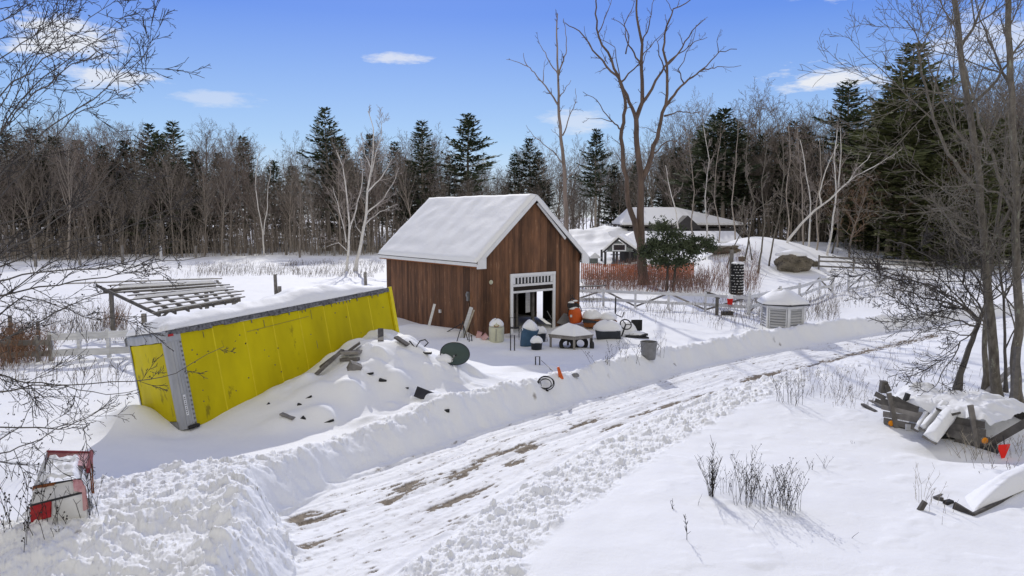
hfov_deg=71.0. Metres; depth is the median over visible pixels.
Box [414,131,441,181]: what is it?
hardwood tree
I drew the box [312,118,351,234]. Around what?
hardwood tree
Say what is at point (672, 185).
pine tree
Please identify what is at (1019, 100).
hardwood tree
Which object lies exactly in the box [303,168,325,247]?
hardwood tree
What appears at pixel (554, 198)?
hardwood tree
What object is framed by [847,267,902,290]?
paddock gate
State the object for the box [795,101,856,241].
hardwood tree
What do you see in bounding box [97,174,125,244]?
hardwood tree
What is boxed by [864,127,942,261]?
pine tree
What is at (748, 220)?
sapling
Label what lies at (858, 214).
hardwood tree
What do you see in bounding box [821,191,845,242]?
pine tree
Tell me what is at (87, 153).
hardwood tree
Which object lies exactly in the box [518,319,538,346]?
barrel
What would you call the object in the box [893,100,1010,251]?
pine tree
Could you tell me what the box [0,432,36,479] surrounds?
dead weed
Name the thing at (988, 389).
log
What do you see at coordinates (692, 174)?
sapling
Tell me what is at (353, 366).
pallet scrap
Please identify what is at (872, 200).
hardwood tree
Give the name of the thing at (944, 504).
dead weed
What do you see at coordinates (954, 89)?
hardwood tree
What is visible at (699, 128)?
hardwood tree
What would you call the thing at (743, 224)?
sapling
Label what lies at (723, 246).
boulder
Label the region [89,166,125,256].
hardwood tree
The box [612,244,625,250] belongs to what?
window
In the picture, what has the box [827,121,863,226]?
hardwood tree
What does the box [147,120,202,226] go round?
pine tree
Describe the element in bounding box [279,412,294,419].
plank
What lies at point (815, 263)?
boulder
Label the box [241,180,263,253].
hardwood tree
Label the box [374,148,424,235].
hardwood tree
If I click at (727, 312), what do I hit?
box
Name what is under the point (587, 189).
hardwood tree
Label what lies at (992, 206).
pine tree
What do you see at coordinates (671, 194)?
birch tree
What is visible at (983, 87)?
hardwood tree
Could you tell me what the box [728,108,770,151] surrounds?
hardwood tree
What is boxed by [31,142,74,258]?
hardwood tree
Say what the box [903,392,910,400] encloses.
scrap piece
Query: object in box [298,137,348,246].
hardwood tree
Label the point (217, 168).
pine tree
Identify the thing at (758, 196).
hardwood tree
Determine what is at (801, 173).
hardwood tree
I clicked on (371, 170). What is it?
birch tree
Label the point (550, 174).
hardwood tree
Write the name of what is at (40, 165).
pine tree
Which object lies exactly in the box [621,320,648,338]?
mower seat
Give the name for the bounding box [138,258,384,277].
dry grass
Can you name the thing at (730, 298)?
bucket
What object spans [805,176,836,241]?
pine tree
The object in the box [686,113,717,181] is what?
hardwood tree
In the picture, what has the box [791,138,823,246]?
birch tree
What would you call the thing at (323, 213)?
pine tree
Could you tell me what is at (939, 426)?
plank
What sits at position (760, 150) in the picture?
pine tree
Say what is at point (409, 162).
hardwood tree
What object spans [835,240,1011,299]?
snowy brambles
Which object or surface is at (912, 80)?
pine tree
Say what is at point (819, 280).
board fence
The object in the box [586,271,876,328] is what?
dry weeds
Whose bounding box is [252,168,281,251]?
hardwood tree
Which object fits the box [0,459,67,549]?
dead weed
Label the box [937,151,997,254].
hardwood tree
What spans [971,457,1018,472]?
dead weed
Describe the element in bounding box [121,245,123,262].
field post
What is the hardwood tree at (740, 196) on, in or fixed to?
on the ground at (506, 465)
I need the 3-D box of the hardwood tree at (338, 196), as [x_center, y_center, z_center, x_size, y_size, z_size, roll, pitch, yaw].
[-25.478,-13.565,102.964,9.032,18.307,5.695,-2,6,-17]
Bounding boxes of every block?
[476,331,481,337]
[481,333,488,339]
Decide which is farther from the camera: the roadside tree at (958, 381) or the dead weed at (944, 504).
the roadside tree at (958, 381)
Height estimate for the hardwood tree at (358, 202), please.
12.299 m
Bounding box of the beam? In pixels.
[1014,412,1023,419]
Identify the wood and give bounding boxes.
[7,108,1022,240]
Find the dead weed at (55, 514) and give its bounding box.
[43,487,65,536]
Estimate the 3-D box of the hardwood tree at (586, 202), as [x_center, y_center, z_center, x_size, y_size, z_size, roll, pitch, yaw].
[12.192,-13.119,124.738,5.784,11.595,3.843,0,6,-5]
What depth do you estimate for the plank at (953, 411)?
17.72 m
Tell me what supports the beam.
on the ground at (506, 465)
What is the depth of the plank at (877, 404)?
20.63 m
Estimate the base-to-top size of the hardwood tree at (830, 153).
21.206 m
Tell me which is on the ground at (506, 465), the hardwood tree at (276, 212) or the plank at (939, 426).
the hardwood tree at (276, 212)
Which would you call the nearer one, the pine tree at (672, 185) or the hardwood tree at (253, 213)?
the hardwood tree at (253, 213)
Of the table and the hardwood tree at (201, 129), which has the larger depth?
the hardwood tree at (201, 129)
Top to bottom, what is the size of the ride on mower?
0.826 m
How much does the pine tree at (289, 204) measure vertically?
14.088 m
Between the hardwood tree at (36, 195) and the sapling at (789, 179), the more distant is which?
the hardwood tree at (36, 195)
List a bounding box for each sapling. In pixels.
[682,127,701,234]
[705,124,725,242]
[727,117,743,239]
[727,193,775,266]
[734,196,752,259]
[739,139,756,256]
[751,133,771,270]
[768,134,794,265]
[780,117,795,238]
[786,128,809,244]
[805,140,828,249]
[831,165,848,253]
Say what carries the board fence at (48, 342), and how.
on the ground at (506, 465)
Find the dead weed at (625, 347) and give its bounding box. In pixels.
[605,335,642,362]
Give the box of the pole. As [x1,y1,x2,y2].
[463,310,474,337]
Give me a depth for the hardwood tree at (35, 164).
94.36 m
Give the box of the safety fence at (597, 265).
[581,262,693,283]
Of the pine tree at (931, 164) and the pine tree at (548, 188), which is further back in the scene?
the pine tree at (548, 188)
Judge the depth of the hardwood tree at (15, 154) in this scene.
97.84 m
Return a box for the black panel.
[414,386,433,398]
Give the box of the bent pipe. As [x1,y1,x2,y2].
[409,339,428,346]
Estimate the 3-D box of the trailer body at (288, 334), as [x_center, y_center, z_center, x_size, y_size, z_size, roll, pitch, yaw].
[-7.232,1.667,22.373,2.325,3.205,8.201,-7,4,36]
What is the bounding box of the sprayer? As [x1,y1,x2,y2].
[567,295,581,323]
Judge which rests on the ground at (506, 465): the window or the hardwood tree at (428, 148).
the hardwood tree at (428, 148)
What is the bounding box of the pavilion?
[600,233,636,264]
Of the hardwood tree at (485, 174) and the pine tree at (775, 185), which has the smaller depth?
the pine tree at (775, 185)
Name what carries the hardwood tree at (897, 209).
on the ground at (506, 465)
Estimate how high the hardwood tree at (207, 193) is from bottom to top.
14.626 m
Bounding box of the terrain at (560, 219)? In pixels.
[218,218,771,223]
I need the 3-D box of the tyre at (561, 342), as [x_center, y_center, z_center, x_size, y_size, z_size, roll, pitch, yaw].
[2.286,2.354,29.941,0.640,0.604,0.386,0,6,0]
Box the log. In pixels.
[985,367,1009,392]
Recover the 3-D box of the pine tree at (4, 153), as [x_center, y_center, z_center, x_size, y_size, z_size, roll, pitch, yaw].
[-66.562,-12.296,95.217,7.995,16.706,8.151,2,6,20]
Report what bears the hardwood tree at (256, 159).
on the ground at (506, 465)
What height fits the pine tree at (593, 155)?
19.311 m
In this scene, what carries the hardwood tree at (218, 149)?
on the ground at (506, 465)
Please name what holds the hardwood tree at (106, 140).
on the ground at (506, 465)
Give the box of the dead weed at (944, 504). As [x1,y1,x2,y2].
[926,489,957,519]
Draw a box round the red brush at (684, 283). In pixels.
[580,242,766,293]
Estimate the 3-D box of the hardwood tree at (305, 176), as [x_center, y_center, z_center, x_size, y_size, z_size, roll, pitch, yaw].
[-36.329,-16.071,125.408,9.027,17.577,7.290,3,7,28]
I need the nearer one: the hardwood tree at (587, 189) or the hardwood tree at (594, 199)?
the hardwood tree at (587, 189)
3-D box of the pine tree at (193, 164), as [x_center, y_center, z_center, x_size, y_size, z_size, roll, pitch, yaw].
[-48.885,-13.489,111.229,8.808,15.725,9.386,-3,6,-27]
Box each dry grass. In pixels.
[0,291,133,387]
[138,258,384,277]
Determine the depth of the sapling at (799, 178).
77.32 m
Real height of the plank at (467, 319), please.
1.518 m
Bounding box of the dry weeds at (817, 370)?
[786,297,1019,408]
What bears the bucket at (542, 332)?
on the ground at (506, 465)
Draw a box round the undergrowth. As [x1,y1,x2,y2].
[0,188,1010,261]
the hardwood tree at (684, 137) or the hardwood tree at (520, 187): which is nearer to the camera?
the hardwood tree at (520, 187)
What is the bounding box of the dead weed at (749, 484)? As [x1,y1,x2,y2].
[716,444,783,509]
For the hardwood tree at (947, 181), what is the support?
on the ground at (506, 465)
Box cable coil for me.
[537,376,554,391]
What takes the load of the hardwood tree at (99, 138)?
on the ground at (506, 465)
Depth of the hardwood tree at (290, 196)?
102.65 m
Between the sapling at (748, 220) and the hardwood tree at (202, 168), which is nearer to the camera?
the sapling at (748, 220)
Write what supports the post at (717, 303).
on the ground at (506, 465)
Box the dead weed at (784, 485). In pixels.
[755,457,809,514]
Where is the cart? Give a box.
[582,309,616,326]
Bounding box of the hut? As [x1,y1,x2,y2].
[587,252,600,262]
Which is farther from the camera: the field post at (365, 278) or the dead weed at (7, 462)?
the field post at (365, 278)
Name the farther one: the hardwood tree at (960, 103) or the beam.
the hardwood tree at (960, 103)
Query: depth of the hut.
80.94 m
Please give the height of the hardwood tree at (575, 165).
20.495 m
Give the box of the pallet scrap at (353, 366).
[346,360,361,370]
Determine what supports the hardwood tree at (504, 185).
on the ground at (506, 465)
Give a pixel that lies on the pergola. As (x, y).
(207, 287)
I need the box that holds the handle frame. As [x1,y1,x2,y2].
[510,335,514,350]
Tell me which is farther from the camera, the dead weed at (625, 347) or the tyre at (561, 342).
the tyre at (561, 342)
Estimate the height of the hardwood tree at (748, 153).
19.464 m
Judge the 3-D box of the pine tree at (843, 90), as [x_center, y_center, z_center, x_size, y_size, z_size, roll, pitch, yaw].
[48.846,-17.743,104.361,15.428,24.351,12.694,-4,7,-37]
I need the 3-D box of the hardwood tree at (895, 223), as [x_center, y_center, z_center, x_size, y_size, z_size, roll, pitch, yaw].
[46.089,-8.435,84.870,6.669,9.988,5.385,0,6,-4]
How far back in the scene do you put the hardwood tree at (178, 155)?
102.54 m
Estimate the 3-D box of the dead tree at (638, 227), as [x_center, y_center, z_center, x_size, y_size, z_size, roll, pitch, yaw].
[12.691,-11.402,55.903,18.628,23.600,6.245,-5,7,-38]
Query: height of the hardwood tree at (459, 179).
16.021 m
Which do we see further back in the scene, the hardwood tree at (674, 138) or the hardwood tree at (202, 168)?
the hardwood tree at (674, 138)
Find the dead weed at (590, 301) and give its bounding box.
[581,289,599,306]
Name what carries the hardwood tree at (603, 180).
on the ground at (506, 465)
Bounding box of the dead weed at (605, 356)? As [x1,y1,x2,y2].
[585,351,613,364]
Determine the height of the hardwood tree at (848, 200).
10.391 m
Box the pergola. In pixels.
[68,278,244,330]
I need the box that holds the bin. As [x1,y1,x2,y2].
[638,340,659,359]
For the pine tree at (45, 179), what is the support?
on the ground at (506, 465)
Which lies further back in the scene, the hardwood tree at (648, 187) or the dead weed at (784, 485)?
the hardwood tree at (648, 187)
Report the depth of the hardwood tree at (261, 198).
116.42 m
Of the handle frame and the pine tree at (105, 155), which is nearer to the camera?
the handle frame
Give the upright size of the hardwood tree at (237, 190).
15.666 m
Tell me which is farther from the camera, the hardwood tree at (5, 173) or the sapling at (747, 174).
the hardwood tree at (5, 173)
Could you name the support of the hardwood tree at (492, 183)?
on the ground at (506, 465)
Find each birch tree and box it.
[255,147,272,254]
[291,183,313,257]
[320,141,373,270]
[350,105,401,270]
[658,165,682,227]
[701,124,715,237]
[786,128,901,242]
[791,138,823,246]
[826,121,844,255]
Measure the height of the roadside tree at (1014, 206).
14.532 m
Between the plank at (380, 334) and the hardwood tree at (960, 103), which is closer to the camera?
the plank at (380, 334)
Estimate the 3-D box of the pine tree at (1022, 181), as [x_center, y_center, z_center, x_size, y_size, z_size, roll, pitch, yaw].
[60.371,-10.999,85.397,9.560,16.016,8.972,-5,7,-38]
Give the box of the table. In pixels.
[548,323,592,349]
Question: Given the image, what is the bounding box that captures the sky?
[0,0,1023,217]
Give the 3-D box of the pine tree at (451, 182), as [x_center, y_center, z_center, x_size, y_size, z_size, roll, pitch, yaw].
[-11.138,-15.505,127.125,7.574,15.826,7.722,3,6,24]
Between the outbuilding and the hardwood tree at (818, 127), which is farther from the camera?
the hardwood tree at (818, 127)
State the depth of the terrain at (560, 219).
1073.51 m
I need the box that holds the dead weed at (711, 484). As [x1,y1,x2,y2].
[694,435,721,496]
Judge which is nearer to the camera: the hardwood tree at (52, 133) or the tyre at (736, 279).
the tyre at (736, 279)
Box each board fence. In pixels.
[0,335,53,362]
[48,327,132,359]
[580,288,749,314]
[748,275,833,314]
[818,255,934,273]
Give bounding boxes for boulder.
[708,243,740,253]
[738,255,745,260]
[774,249,813,272]
[812,259,817,266]
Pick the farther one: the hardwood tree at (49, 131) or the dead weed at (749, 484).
the hardwood tree at (49, 131)
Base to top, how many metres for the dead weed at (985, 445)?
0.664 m
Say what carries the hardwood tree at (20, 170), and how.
on the ground at (506, 465)
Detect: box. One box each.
[721,311,732,314]
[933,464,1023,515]
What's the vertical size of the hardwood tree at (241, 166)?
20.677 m
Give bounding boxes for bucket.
[530,335,542,349]
[537,326,546,341]
[727,295,733,304]
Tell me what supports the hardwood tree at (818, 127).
on the ground at (506, 465)
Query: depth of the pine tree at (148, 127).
105.72 m
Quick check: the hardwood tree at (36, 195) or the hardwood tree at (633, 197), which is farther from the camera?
the hardwood tree at (633, 197)
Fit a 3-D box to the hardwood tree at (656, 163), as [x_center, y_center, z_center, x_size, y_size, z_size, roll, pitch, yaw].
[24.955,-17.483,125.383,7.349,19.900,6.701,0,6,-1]
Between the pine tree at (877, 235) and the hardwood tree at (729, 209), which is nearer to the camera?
the pine tree at (877, 235)
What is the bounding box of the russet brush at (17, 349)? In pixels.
[0,298,131,368]
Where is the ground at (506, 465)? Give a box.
[0,223,1023,575]
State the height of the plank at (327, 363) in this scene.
0.617 m
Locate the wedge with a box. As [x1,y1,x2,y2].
[557,367,563,378]
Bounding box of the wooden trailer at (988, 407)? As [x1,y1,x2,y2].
[874,380,1023,458]
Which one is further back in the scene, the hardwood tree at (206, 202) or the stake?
the hardwood tree at (206, 202)
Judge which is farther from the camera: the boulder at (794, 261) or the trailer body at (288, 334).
the boulder at (794, 261)
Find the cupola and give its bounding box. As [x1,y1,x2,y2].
[756,289,809,327]
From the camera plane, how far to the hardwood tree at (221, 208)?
105.32 m
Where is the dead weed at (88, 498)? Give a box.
[66,447,106,518]
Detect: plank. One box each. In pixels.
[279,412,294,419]
[314,349,344,374]
[340,350,361,354]
[340,357,359,361]
[348,341,360,350]
[378,328,383,340]
[394,336,409,345]
[428,304,435,325]
[460,307,472,337]
[861,403,877,411]
[868,400,881,406]
[913,410,928,432]
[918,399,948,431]
[922,407,956,444]
[936,405,960,415]
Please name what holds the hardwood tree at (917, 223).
on the ground at (506, 465)
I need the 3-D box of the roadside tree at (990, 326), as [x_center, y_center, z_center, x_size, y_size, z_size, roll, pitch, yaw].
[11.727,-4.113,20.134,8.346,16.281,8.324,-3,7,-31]
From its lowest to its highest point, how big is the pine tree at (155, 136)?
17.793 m
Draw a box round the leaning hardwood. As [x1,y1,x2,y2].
[0,0,245,498]
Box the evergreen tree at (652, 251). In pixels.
[634,215,721,290]
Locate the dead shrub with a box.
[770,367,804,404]
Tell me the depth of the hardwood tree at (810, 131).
118.44 m
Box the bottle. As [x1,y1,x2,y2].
[590,338,593,348]
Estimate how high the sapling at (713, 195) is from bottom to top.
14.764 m
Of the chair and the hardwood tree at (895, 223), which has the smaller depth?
the chair
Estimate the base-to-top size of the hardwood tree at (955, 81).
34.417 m
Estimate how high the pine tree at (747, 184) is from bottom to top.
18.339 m
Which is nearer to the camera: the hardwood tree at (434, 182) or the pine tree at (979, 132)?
the pine tree at (979, 132)
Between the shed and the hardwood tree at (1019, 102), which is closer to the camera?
the shed
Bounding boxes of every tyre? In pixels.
[559,339,572,348]
[575,339,587,347]
[730,266,743,268]
[730,277,742,280]
[730,280,743,283]
[730,283,743,285]
[730,286,743,288]
[730,289,743,291]
[730,292,743,294]
[731,263,743,266]
[731,269,744,271]
[731,272,743,274]
[731,275,743,277]
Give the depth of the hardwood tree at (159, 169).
101.19 m
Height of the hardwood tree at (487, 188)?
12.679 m
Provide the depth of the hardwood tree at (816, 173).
113.55 m
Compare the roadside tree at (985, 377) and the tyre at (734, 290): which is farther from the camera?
the tyre at (734, 290)
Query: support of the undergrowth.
on the ground at (506, 465)
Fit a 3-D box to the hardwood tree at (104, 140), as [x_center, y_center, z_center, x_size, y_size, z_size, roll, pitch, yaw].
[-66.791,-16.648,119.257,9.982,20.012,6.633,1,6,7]
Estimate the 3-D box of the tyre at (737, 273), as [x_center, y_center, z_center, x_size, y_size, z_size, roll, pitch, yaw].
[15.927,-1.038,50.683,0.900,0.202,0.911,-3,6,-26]
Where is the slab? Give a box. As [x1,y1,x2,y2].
[557,313,569,324]
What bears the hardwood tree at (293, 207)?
on the ground at (506, 465)
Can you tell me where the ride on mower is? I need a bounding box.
[593,319,631,338]
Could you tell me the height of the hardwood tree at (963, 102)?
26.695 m
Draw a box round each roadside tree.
[798,0,1023,396]
[825,224,1000,395]
[855,0,1023,402]
[907,54,1023,389]
[951,186,1023,392]
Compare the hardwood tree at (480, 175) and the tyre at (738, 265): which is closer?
the tyre at (738, 265)
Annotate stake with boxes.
[917,500,927,510]
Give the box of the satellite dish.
[435,342,469,364]
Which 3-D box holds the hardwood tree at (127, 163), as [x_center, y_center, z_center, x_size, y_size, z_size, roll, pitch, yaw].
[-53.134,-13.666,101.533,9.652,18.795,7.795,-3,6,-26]
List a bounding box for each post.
[34,253,37,266]
[78,252,81,264]
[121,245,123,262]
[194,246,196,257]
[225,242,227,255]
[273,274,281,294]
[364,272,366,285]
[715,297,718,314]
[729,250,733,292]
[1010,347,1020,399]
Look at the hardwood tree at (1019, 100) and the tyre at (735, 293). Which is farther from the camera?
the hardwood tree at (1019, 100)
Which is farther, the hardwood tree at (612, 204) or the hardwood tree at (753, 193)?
the hardwood tree at (612, 204)
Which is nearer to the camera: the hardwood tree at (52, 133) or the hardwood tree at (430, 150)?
the hardwood tree at (52, 133)
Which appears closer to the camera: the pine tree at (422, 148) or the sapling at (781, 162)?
the sapling at (781, 162)
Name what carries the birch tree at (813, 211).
on the ground at (506, 465)
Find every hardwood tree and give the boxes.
[0,121,34,166]
[0,125,25,241]
[0,134,37,253]
[0,146,31,220]
[0,149,22,205]
[0,159,48,257]
[0,166,46,251]
[2,119,61,256]
[14,165,60,257]
[20,104,64,193]
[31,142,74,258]
[32,110,62,173]
[35,119,87,218]
[38,130,78,246]
[45,126,108,257]
[46,112,98,259]
[47,119,105,232]
[47,182,83,251]
[55,147,100,255]
[58,137,98,227]
[69,122,135,254]
[73,174,109,252]
[74,130,122,246]
[82,150,113,252]
[83,120,126,242]
[86,128,128,183]
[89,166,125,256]
[92,117,130,192]
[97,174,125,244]
[98,125,167,251]
[104,179,136,244]
[112,121,143,172]
[117,147,151,253]
[125,179,150,256]
[128,158,160,254]
[130,164,182,255]
[139,131,181,252]
[141,149,189,255]
[158,137,196,253]
[166,144,224,252]
[166,159,201,245]
[167,176,196,252]
[182,160,220,238]
[184,115,230,180]
[184,129,233,237]
[191,176,220,254]
[200,150,243,234]
[202,153,247,255]
[209,179,224,238]
[210,128,250,252]
[210,181,247,254]
[212,137,269,252]
[215,130,277,252]
[222,124,261,243]
[227,153,253,248]
[232,172,281,247]
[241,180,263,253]
[243,136,266,186]
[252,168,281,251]
[252,172,271,246]
[262,186,286,248]
[264,149,310,217]
[270,159,311,252]
[271,167,296,239]
[274,184,297,249]
[276,130,315,248]
[280,147,320,241]
[282,160,317,251]
[282,177,304,243]
[288,188,306,222]
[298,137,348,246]
[298,169,326,242]
[301,130,361,253]
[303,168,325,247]
[307,129,340,250]
[307,187,330,253]
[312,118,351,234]
[330,136,388,251]
[330,153,373,231]
[330,157,360,253]
[338,169,362,250]
[347,176,372,248]
[350,125,393,240]
[355,171,397,252]
[356,152,390,247]
[361,138,399,238]
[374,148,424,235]
[377,148,392,227]
[378,152,418,226]
[381,174,400,242]
[384,155,420,217]
[389,134,434,219]
[391,128,423,210]
[401,134,442,187]
[409,121,454,196]
[411,170,444,207]
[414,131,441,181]
[419,167,446,194]
[421,145,464,196]
[430,180,446,196]
[446,154,482,195]
[454,173,480,196]
[473,154,491,195]
[474,149,497,194]
[479,175,497,194]
[480,171,498,194]
[490,169,512,194]
[495,167,514,194]
[496,186,515,194]
[497,144,534,193]
[505,149,531,187]
[511,179,527,193]
[522,137,562,203]
[540,156,559,207]
[544,157,581,219]
[545,176,558,214]
[547,147,573,219]
[554,131,593,225]
[554,171,583,221]
[558,166,583,227]
[559,176,588,228]
[562,180,588,228]
[567,153,606,227]
[572,185,594,229]
[576,153,619,225]
[580,156,615,226]
[581,188,594,228]
[588,136,616,226]
[603,179,622,225]
[604,143,628,225]
[605,186,617,222]
[609,167,633,226]
[614,148,635,188]
[620,151,654,200]
[622,186,645,209]
[624,173,655,206]
[631,119,663,206]
[633,144,663,206]
[634,130,671,206]
[646,112,695,205]
[647,145,688,204]
[648,104,705,204]
[650,129,678,206]
[651,147,686,206]
[662,142,695,205]
[664,137,707,211]
[668,140,707,211]
[673,103,723,195]
[674,90,712,158]
[678,118,695,169]
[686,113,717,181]
[704,147,722,226]
[713,104,753,213]
[715,133,769,227]
[721,149,758,237]
[724,76,792,236]
[728,98,763,229]
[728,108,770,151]
[729,132,758,191]
[730,87,786,221]
[730,155,776,237]
[738,155,778,236]
[744,94,813,199]
[744,148,779,236]
[747,117,793,235]
[756,110,807,240]
[766,137,793,236]
[769,118,822,240]
[770,121,812,240]
[784,95,828,238]
[784,139,818,240]
[785,113,825,233]
[786,126,817,241]
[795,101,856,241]
[804,131,832,233]
[805,113,840,191]
[809,154,863,246]
[811,149,844,241]
[814,138,834,203]
[819,128,843,178]
[823,111,862,166]
[823,170,867,248]
[826,97,860,150]
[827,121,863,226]
[827,170,887,256]
[839,183,868,248]
[847,145,897,250]
[855,147,917,254]
[861,89,882,127]
[864,205,918,251]
[873,165,929,258]
[901,189,948,258]
[916,160,970,247]
[933,64,976,112]
[934,65,966,140]
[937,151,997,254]
[942,74,975,107]
[945,89,992,133]
[949,84,986,157]
[950,82,999,130]
[956,65,1001,118]
[959,71,996,113]
[972,77,1023,169]
[973,80,1020,127]
[973,93,1006,134]
[974,66,1022,127]
[984,69,1023,157]
[987,64,1023,130]
[987,66,1023,126]
[999,71,1023,156]
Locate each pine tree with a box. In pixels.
[0,127,65,253]
[0,133,42,254]
[4,140,43,254]
[21,136,100,254]
[42,140,107,253]
[84,144,130,247]
[97,160,141,248]
[108,139,158,248]
[118,123,169,250]
[123,133,197,253]
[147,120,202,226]
[155,160,209,252]
[178,150,227,248]
[207,151,251,246]
[220,135,272,229]
[251,160,292,243]
[272,165,316,243]
[288,107,366,250]
[308,135,365,249]
[330,161,370,246]
[358,134,389,230]
[374,141,408,229]
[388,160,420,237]
[392,120,450,221]
[436,113,502,195]
[438,157,462,196]
[501,138,555,202]
[501,153,525,194]
[527,152,560,216]
[569,128,619,227]
[590,165,631,227]
[617,161,648,226]
[644,154,678,226]
[657,146,695,209]
[666,114,757,226]
[674,107,773,227]
[680,130,719,226]
[715,121,763,227]
[730,135,766,233]
[740,133,781,236]
[751,141,812,240]
[756,132,801,226]
[771,120,810,232]
[772,125,825,226]
[794,140,833,229]
[799,80,882,242]
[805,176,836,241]
[815,102,917,248]
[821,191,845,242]
[824,142,867,242]
[829,41,983,259]
[830,83,944,251]
[841,191,859,243]
[847,193,881,250]
[858,79,1000,255]
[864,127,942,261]
[870,214,886,249]
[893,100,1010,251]
[896,155,968,264]
[926,177,975,265]
[930,112,1010,257]
[949,155,1021,267]
[982,117,1023,216]
[991,128,1023,257]
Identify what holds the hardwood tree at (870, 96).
on the ground at (506, 465)
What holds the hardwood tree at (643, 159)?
on the ground at (506, 465)
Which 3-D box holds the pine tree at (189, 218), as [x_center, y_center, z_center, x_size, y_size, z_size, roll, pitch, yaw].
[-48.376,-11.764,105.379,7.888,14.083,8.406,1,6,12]
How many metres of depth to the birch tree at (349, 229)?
71.55 m
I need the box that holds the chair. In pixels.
[510,318,519,334]
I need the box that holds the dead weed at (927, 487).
[913,463,946,501]
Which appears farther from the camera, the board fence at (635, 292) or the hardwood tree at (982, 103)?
the hardwood tree at (982, 103)
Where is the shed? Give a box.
[378,194,588,335]
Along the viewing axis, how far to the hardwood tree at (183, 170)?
103.42 m
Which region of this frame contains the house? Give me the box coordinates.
[611,207,743,244]
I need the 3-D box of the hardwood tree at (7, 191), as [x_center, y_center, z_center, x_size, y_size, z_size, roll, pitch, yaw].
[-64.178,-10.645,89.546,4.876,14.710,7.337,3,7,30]
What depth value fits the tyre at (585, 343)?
30.11 m
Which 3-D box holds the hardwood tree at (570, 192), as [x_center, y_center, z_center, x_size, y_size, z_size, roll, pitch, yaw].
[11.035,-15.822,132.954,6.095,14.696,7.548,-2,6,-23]
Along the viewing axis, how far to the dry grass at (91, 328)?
33.78 m
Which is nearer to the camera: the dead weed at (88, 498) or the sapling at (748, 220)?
the dead weed at (88, 498)
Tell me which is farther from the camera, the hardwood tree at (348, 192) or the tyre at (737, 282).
the hardwood tree at (348, 192)
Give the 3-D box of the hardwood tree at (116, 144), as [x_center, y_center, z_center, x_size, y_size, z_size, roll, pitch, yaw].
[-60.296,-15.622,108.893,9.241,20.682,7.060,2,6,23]
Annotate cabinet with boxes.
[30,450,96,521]
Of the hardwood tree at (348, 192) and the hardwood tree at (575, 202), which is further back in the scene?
the hardwood tree at (575, 202)
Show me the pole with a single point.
(469, 322)
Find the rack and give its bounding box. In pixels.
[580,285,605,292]
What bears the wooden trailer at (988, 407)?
on the ground at (506, 465)
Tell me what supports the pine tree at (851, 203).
on the ground at (506, 465)
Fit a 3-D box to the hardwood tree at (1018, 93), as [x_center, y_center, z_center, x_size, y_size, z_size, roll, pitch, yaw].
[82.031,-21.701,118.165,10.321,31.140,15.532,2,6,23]
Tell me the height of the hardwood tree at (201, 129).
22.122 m
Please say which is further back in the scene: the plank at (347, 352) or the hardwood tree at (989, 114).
the hardwood tree at (989, 114)
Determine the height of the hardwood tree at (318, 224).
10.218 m
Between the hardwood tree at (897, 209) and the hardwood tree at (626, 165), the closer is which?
the hardwood tree at (897, 209)
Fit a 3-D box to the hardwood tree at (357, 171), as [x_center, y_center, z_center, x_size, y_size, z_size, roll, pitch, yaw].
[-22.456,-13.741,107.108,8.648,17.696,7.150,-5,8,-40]
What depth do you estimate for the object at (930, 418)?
17.92 m
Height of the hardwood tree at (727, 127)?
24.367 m
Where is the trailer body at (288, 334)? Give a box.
[124,283,399,429]
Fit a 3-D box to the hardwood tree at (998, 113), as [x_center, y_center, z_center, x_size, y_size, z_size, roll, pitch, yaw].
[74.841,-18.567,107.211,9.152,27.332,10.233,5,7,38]
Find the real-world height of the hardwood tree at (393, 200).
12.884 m
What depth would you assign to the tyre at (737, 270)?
50.34 m
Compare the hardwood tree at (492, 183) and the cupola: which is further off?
the hardwood tree at (492, 183)
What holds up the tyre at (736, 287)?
on the tyre at (734, 290)
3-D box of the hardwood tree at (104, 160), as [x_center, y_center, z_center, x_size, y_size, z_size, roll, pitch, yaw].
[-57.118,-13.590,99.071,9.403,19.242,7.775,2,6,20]
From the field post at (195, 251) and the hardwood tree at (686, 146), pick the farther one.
the hardwood tree at (686, 146)
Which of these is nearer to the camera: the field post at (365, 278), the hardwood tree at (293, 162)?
the field post at (365, 278)
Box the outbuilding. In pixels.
[608,231,632,236]
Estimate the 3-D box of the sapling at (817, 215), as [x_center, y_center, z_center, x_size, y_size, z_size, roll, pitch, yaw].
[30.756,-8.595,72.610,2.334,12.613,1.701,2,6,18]
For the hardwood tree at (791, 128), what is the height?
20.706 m
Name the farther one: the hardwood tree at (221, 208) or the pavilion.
the hardwood tree at (221, 208)
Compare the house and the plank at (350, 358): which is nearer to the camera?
the plank at (350, 358)
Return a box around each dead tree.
[506,9,586,231]
[565,0,740,284]
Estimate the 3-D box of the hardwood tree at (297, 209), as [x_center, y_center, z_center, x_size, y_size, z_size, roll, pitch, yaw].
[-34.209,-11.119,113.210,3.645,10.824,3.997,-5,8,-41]
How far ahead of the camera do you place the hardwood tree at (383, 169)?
129.60 m
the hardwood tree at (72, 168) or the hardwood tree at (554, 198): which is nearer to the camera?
the hardwood tree at (72, 168)
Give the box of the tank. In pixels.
[489,318,503,342]
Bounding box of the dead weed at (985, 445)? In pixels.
[944,429,1023,461]
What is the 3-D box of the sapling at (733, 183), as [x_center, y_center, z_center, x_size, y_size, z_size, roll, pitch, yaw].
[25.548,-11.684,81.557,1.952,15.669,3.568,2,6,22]

